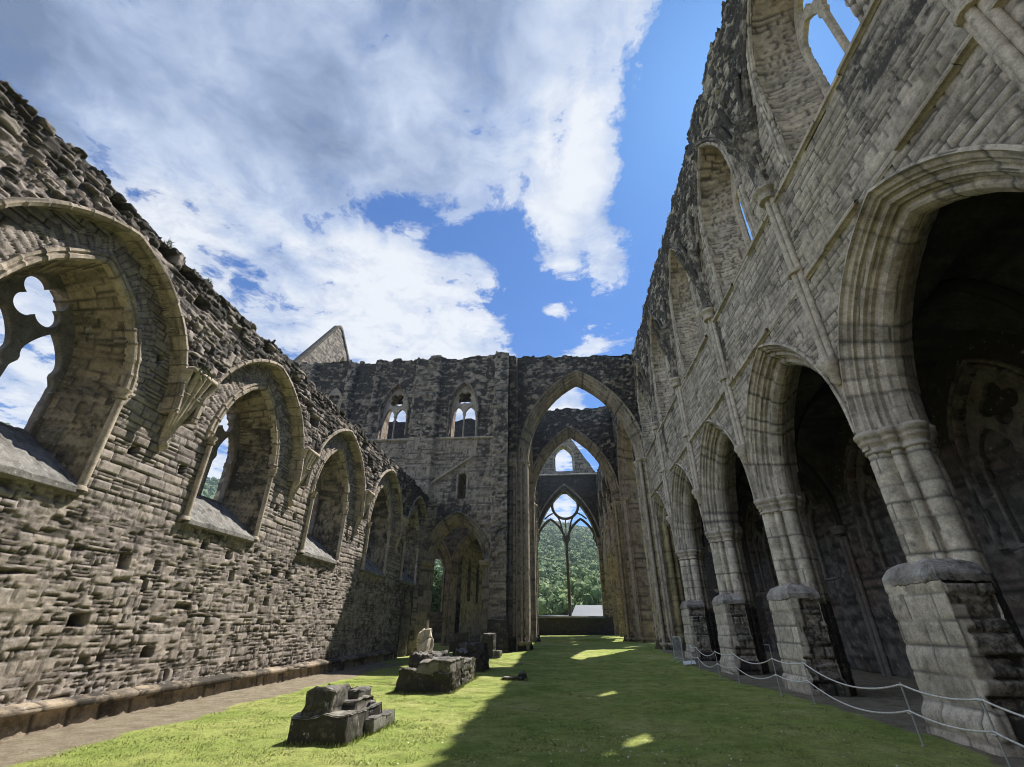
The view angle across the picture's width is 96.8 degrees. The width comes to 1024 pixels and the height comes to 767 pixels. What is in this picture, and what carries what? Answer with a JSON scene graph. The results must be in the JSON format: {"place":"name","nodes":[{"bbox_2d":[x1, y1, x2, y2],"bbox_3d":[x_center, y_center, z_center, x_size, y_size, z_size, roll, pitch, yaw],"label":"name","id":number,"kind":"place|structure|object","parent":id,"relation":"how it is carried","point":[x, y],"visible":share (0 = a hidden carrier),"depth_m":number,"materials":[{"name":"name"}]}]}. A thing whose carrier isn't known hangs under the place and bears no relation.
{"place":"outdoors","nodes":[
{"label":"outdoors","id":0,"kind":"place"},
{"bbox_2d":[2,421,601,614],"bbox_3d":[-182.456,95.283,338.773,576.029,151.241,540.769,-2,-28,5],"label":"wooded hillside","id":1,"kind":"structure","parent":0,"point":[585,582],"depth_m":150.32,"materials":[{"name":"green plant"}]},
{"bbox_2d":[0,0,859,526],"label":"sky","id":2,"kind":"structure","parent":0,"point":[450,179],"materials":[{"name":"blue"}]},
{"bbox_2d":[0,635,1023,766],"bbox_3d":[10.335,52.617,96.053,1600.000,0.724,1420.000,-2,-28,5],"label":"ground","id":3,"kind":"structure","parent":0,"point":[562,648],"depth_m":8.15,"materials":[{"name":"green plant"}]},
{"bbox_2d":[0,80,428,740],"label":"aisle wall","id":4,"kind":"structure","parent":3,"relation":"on","point":[138,570],"depth_m":10.02,"materials":[{"name":"stone"}]},
{"bbox_2d":[0,245,142,495],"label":"window","id":5,"kind":"structure","parent":4,"relation":"in","point":[94,333],"depth_m":8.97,"materials":[{"name":"stone"}]},
{"bbox_2d":[163,239,174,248],"bbox_3d":[-7.842,-3.174,10.398,0.285,0.297,0.299,-24,-36,38],"label":"wall plant","id":6,"kind":"object","parent":4,"relation":"attached to","point":[169,241],"depth_m":10.36,"materials":[{"name":"plant"}]},
{"bbox_2d":[191,363,215,382],"bbox_3d":[-7.517,-0.184,10.897,0.739,0.603,0.658,-2,-28,5],"label":"wall plant","id":7,"kind":"object","parent":4,"relation":"attached to","point":[200,370],"depth_m":10.87,"materials":[{"name":"plant"}]},
{"bbox_2d":[179,381,280,542],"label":"window","id":8,"kind":"structure","parent":4,"relation":"in","point":[237,508],"depth_m":13.72,"materials":[{"name":"stone"}]},
{"bbox_2d":[297,444,349,564],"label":"window","id":9,"kind":"structure","parent":4,"relation":"in","point":[328,509],"depth_m":18.63,"materials":[{"name":"stone"}]},
{"bbox_2d":[360,481,391,577],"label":"window","id":10,"kind":"structure","parent":4,"relation":"in","point":[378,534],"depth_m":23.46,"materials":[{"name":"stone"}]},
{"bbox_2d":[396,592,410,656],"bbox_3d":[-6.661,13.588,25.738,1.265,3.320,1.641,-2,-28,5],"label":"doorway","id":11,"kind":"structure","parent":4,"relation":"in","point":[402,647],"depth_m":26.13,"materials":[{"name":"stone"}]},
{"bbox_2d":[399,505,419,585],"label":"window","id":12,"kind":"structure","parent":4,"relation":"in","point":[410,552],"depth_m":28.34,"materials":[{"name":"stone"}]},
{"bbox_2d":[293,325,349,364],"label":"gable wall","id":13,"kind":"structure","parent":3,"relation":"on","point":[330,346],"depth_m":44.33,"materials":[{"name":"grey stone"}]},
{"bbox_2d":[286,683,394,746],"bbox_3d":[-2.779,5.541,7.665,1.115,0.858,1.893,-2,-28,5],"label":"pier stump","id":14,"kind":"object","parent":3,"relation":"on","point":[336,715],"visible":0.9,"depth_m":7.12,"materials":[{"name":"stone"}]},
{"bbox_2d":[298,351,517,655],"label":"transept wall","id":15,"kind":"structure","parent":3,"relation":"on","point":[435,459],"depth_m":32.39,"materials":[{"name":"stone"}]},
{"bbox_2d":[328,387,342,406],"bbox_3d":[-13.643,2.270,34.323,1.900,4.400,0.160,-2,-28,5],"label":"blind window","id":16,"kind":"structure","parent":15,"relation":"in","point":[335,392],"depth_m":34.99,"materials":[{"name":"stone"}]},
{"bbox_2d":[375,383,409,438],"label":"window","id":17,"kind":"structure","parent":15,"relation":"in","point":[388,404],"depth_m":34.45,"materials":[{"name":"stone"}]},
{"bbox_2d":[455,471,467,498],"bbox_3d":[-3.299,7.286,31.605,0.821,1.891,1.857,-2,-28,5],"label":"slit window","id":18,"kind":"structure","parent":15,"relation":"in","point":[462,477],"depth_m":31.20,"materials":[{"name":"stone"}]},
{"bbox_2d":[446,380,478,436],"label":"window","id":19,"kind":"structure","parent":15,"relation":"in","point":[463,389],"depth_m":33.99,"materials":[{"name":"stone"}]},
{"bbox_2d":[387,418,475,645],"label":"transept wall","id":20,"kind":"structure","parent":3,"relation":"on","point":[456,542],"depth_m":40.82,"materials":[{"name":"stone"}]},
{"bbox_2d":[394,628,475,693],"bbox_3d":[-2.264,8.514,14.061,1.862,1.682,4.454,-2,-28,5],"label":"pier stump","id":21,"kind":"object","parent":3,"relation":"on","point":[428,669],"visible":0.98,"depth_m":12.17,"materials":[{"name":"stone"}]},
{"bbox_2d":[431,568,441,611],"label":"tree","id":22,"kind":"object","parent":3,"relation":"on","point":[436,599],"visible":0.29,"depth_m":53.07,"materials":[{"name":"green plant"}]},
{"bbox_2d":[434,569,441,587],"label":"tree","id":23,"kind":"object","parent":3,"relation":"on","point":[440,577],"visible":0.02,"depth_m":62.76,"materials":[{"name":"green plant"}]},
{"bbox_2d":[429,548,469,642],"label":"chapel wall","id":24,"kind":"structure","parent":3,"relation":"on","point":[435,624],"depth_m":43.87,"materials":[{"name":"stone"}]},
{"bbox_2d":[435,554,444,611],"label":"window","id":25,"kind":"structure","parent":24,"relation":"in","point":[436,557],"depth_m":45.05,"materials":[{"name":"stone"}]},
{"bbox_2d":[455,539,482,642],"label":"aisle wall","id":26,"kind":"structure","parent":3,"relation":"on","point":[470,616],"depth_m":45.92,"materials":[{"name":"stone"}]},
{"bbox_2d":[449,632,489,671],"bbox_3d":[-1.751,10.867,18.275,1.654,1.512,1.689,-2,-28,5],"label":"pier stump","id":27,"kind":"object","parent":3,"relation":"on","point":[461,644],"visible":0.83,"depth_m":17.99,"materials":[{"name":"stone"}]},
{"bbox_2d":[482,633,501,657],"bbox_3d":[-1.014,13.556,23.380,0.971,1.276,1.252,-2,-28,5],"label":"pier stump","id":28,"kind":"object","parent":3,"relation":"on","point":[490,640],"visible":0.67,"depth_m":23.00,"materials":[{"name":"stone"}]},
{"bbox_2d":[487,618,509,652],"bbox_3d":[-0.796,14.286,25.595,1.286,1.910,1.086,-2,-28,5],"label":"pier stump","id":29,"kind":"object","parent":3,"relation":"on","point":[499,628],"visible":0.73,"depth_m":25.36,"materials":[{"name":"stone"}]},
{"bbox_2d":[502,671,526,680],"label":"floor slab","id":30,"kind":"structure","parent":3,"relation":"on","point":[522,675],"depth_m":14.99,"materials":[{"name":"stone"}]},
{"bbox_2d":[506,459,532,650],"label":"crossing pier","id":31,"kind":"structure","parent":3,"relation":"on","point":[513,644],"depth_m":28.16,"materials":[{"name":"stone"}]},
{"bbox_2d":[509,367,535,642],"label":"column","id":32,"kind":"structure","parent":3,"relation":"on","point":[532,565],"depth_m":39.00,"materials":[{"name":"stone"}]},
{"bbox_2d":[534,503,540,641],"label":"crossing pier","id":33,"kind":"structure","parent":3,"relation":"on","point":[538,634],"depth_m":39.85,"materials":[{"name":"stone"}]},
{"bbox_2d":[539,615,568,615],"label":"boundary wall","id":34,"kind":"structure","parent":3,"relation":"on","point":[553,615],"depth_m":80.08,"materials":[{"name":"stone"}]},
{"bbox_2d":[537,438,614,634],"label":"wall","id":35,"kind":"structure","parent":3,"relation":"on","point":[578,485],"depth_m":62.74,"materials":[{"name":"stone"}]},
{"bbox_2d":[535,481,541,597],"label":"presbytery wall","id":36,"kind":"structure","parent":35,"relation":"attached to","point":[537,497],"depth_m":56.74,"materials":[{"name":"grey stone"}]},
{"bbox_2d":[538,484,609,617],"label":"window frame","id":37,"kind":"structure","parent":35,"relation":"in","point":[565,485],"depth_m":62.77,"materials":[{"name":"stone"}]},
{"bbox_2d":[532,406,634,641],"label":"crossing arch","id":38,"kind":"structure","parent":3,"relation":"on","point":[590,430],"depth_m":44.60,"materials":[{"name":"stone"}]},
{"bbox_2d":[572,605,602,615],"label":"farm building","id":39,"kind":"structure","parent":3,"relation":"on","point":[587,610],"depth_m":81.22,"materials":[{"name":"stone"}]},
{"bbox_2d":[509,354,684,650],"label":"crossing arch","id":40,"kind":"structure","parent":3,"relation":"on","point":[545,383],"depth_m":32.47,"materials":[{"name":"stone"}]},
{"bbox_2d":[610,592,619,634],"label":"arcade pier","id":41,"kind":"structure","parent":3,"relation":"on","point":[615,613],"depth_m":51.64,"materials":[{"name":"stone"}]},
{"bbox_2d":[614,589,624,636],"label":"arcade pier","id":42,"kind":"structure","parent":3,"relation":"on","point":[620,612],"depth_m":47.24,"materials":[{"name":"stone"}]},
{"bbox_2d":[596,465,619,597],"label":"presbytery wall","id":43,"kind":"structure","parent":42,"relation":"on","point":[607,534],"depth_m":52.91,"materials":[{"name":"grey stone"}]},
{"bbox_2d":[598,484,602,537],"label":"window","id":44,"kind":"structure","parent":43,"relation":"in","point":[598,484],"depth_m":60.28,"materials":[{"name":"grey stone"}]},
{"bbox_2d":[601,474,606,531],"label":"window","id":45,"kind":"structure","parent":43,"relation":"in","point":[604,515],"depth_m":56.19,"materials":[{"name":"grey stone"}]},
{"bbox_2d":[605,476,610,523],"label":"window","id":46,"kind":"structure","parent":43,"relation":"in","point":[607,500],"depth_m":51.67,"materials":[{"name":"grey stone"}]},
{"bbox_2d":[610,500,634,641],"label":"crossing pier","id":47,"kind":"structure","parent":3,"relation":"on","point":[618,503],"depth_m":38.72,"materials":[{"name":"stone"}]},
{"bbox_2d":[611,413,656,643],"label":"crossing arch","id":48,"kind":"structure","parent":3,"relation":"on","point":[644,622],"depth_m":37.91,"materials":[{"name":"stone"}]},
{"bbox_2d":[633,457,685,650],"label":"crossing pier","id":49,"kind":"structure","parent":3,"relation":"on","point":[676,592],"depth_m":26.98,"materials":[{"name":"grey stone"}]},
{"bbox_2d":[671,636,684,662],"bbox_3d":[7.433,11.929,20.392,0.570,1.021,1.441,-1,-28,2],"label":"metal barrier","id":50,"kind":"object","parent":3,"relation":"on","point":[678,649],"visible":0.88,"depth_m":20.38,"materials":[{"name":"metal"}]},
{"bbox_2d":[683,660,695,664],"bbox_3d":[7.397,11.638,18.940,0.638,0.150,0.308,5,-28,-9],"label":"notice board","id":51,"kind":"object","parent":3,"relation":"on","point":[689,662],"visible":1,"depth_m":18.92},
{"bbox_2d":[675,549,720,660],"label":"arcade pier","id":52,"kind":"structure","parent":3,"relation":"on","point":[699,624],"depth_m":21.95,"materials":[{"name":"grey stone"}]},
{"bbox_2d":[703,513,768,642],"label":"transept wall","id":53,"kind":"structure","parent":3,"relation":"on","point":[717,589],"depth_m":26.47,"materials":[{"name":"stone"}]},
{"bbox_2d":[704,529,769,674],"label":"arcade pier","id":54,"kind":"structure","parent":3,"relation":"on","point":[737,623],"depth_m":17.08,"materials":[{"name":"grey stone"}]},
{"bbox_2d":[771,657,782,695],"bbox_3d":[6.516,7.231,11.189,0.077,0.851,0.102,8,-29,-15],"label":"rope post","id":55,"kind":"object","parent":3,"relation":"on","point":[777,677],"visible":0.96,"depth_m":11.17,"materials":[{"name":"grey metal"}]},
{"bbox_2d":[753,494,857,696],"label":"arcade pier","id":56,"kind":"structure","parent":3,"relation":"on","point":[804,622],"depth_m":12.27,"materials":[{"name":"grey stone"}]},
{"bbox_2d":[631,0,1023,567],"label":"arcade wall","id":57,"kind":"structure","parent":56,"relation":"on","point":[876,156],"depth_m":11.59,"materials":[{"name":"grey stone"}]},
{"bbox_2d":[636,359,661,454],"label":"window","id":58,"kind":"structure","parent":57,"relation":"in","point":[646,419],"depth_m":31.61,"materials":[{"name":"grey stone"}]},
{"bbox_2d":[649,312,674,424],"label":"window","id":59,"kind":"structure","parent":57,"relation":"in","point":[661,366],"depth_m":26.85,"materials":[{"name":"grey stone"}]},
{"bbox_2d":[668,248,705,378],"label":"window","id":60,"kind":"structure","parent":57,"relation":"in","point":[689,333],"depth_m":22.12,"materials":[{"name":"grey stone"}]},
{"bbox_2d":[697,141,757,305],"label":"window","id":61,"kind":"structure","parent":57,"relation":"in","point":[728,236],"depth_m":17.31,"materials":[{"name":"grey stone"}]},
{"bbox_2d":[746,0,869,171],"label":"window","id":62,"kind":"structure","parent":57,"relation":"in","point":[794,85],"depth_m":12.46,"materials":[{"name":"grey stone"}]},
{"bbox_2d":[802,661,816,703],"bbox_3d":[6.565,6.638,10.043,0.077,0.851,0.102,8,-29,-15],"label":"rope post","id":63,"kind":"object","parent":3,"relation":"on","point":[809,683],"visible":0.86,"depth_m":10.04,"materials":[{"name":"grey metal"}]},
{"bbox_2d":[701,192,1023,678],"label":"aisle wall","id":64,"kind":"structure","parent":3,"relation":"on","point":[968,328],"depth_m":12.82,"materials":[{"name":"stone"}]},
{"bbox_2d":[745,501,776,590],"bbox_3d":[14.272,9.104,25.937,0.452,4.829,3.417,-2,-28,5],"label":"blind window","id":65,"kind":"structure","parent":64,"relation":"in","point":[760,580],"depth_m":26.68,"materials":[{"name":"stone"}]},
{"bbox_2d":[802,481,840,580],"bbox_3d":[13.757,6.546,21.131,0.453,4.825,3.413,-2,-28,5],"label":"blind window","id":66,"kind":"structure","parent":64,"relation":"in","point":[813,505],"depth_m":20.22,"materials":[{"name":"stone"}]},
{"bbox_2d":[844,432,906,571],"bbox_3d":[13.243,3.986,16.327,0.455,4.829,3.415,-2,-28,5],"label":"blind window","id":67,"kind":"structure","parent":64,"relation":"in","point":[863,479],"depth_m":17.32,"materials":[{"name":"stone"}]},
{"bbox_2d":[946,358,1023,549],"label":"blind window","id":68,"kind":"structure","parent":64,"relation":"in","point":[978,423],"depth_m":12.39,"materials":[{"name":"stone"}]},
{"bbox_2d":[898,682,925,746],"bbox_3d":[6.106,5.070,6.944,0.077,0.851,0.102,8,-29,-15],"label":"rope post","id":69,"kind":"object","parent":3,"relation":"on","point":[922,745],"visible":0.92,"depth_m":6.93,"materials":[{"name":"grey metal"}]},
{"bbox_2d":[853,420,1023,757],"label":"arcade pier","id":70,"kind":"structure","parent":3,"relation":"on","point":[960,632],"depth_m":7.49,"materials":[{"name":"grey stone"}]},
{"bbox_2d":[977,696,1011,766],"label":"rope post","id":71,"kind":"object","parent":3,"relation":"on","point":[994,734],"visible":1,"depth_m":5.72,"materials":[{"name":"grey metal"}]},
{"bbox_2d":[688,645,1023,717],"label":"rope","id":72,"kind":"object","parent":71,"relation":"attached to","point":[972,699],"visible":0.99,"depth_m":7.36,"materials":[{"name":"white fabric"}]},
{"bbox_2d":[690,655,1023,747],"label":"rope","id":73,"kind":"object","parent":71,"relation":"attached to","point":[971,730],"visible":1,"depth_m":7.22,"materials":[{"name":"white fabric"}]},
{"bbox_2d":[370,692,897,765],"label":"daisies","id":74,"kind":"object","parent":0,"point":[615,738],"visible":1,"depth_m":6.72,"materials":[{"name":"white plant"}]}
]}

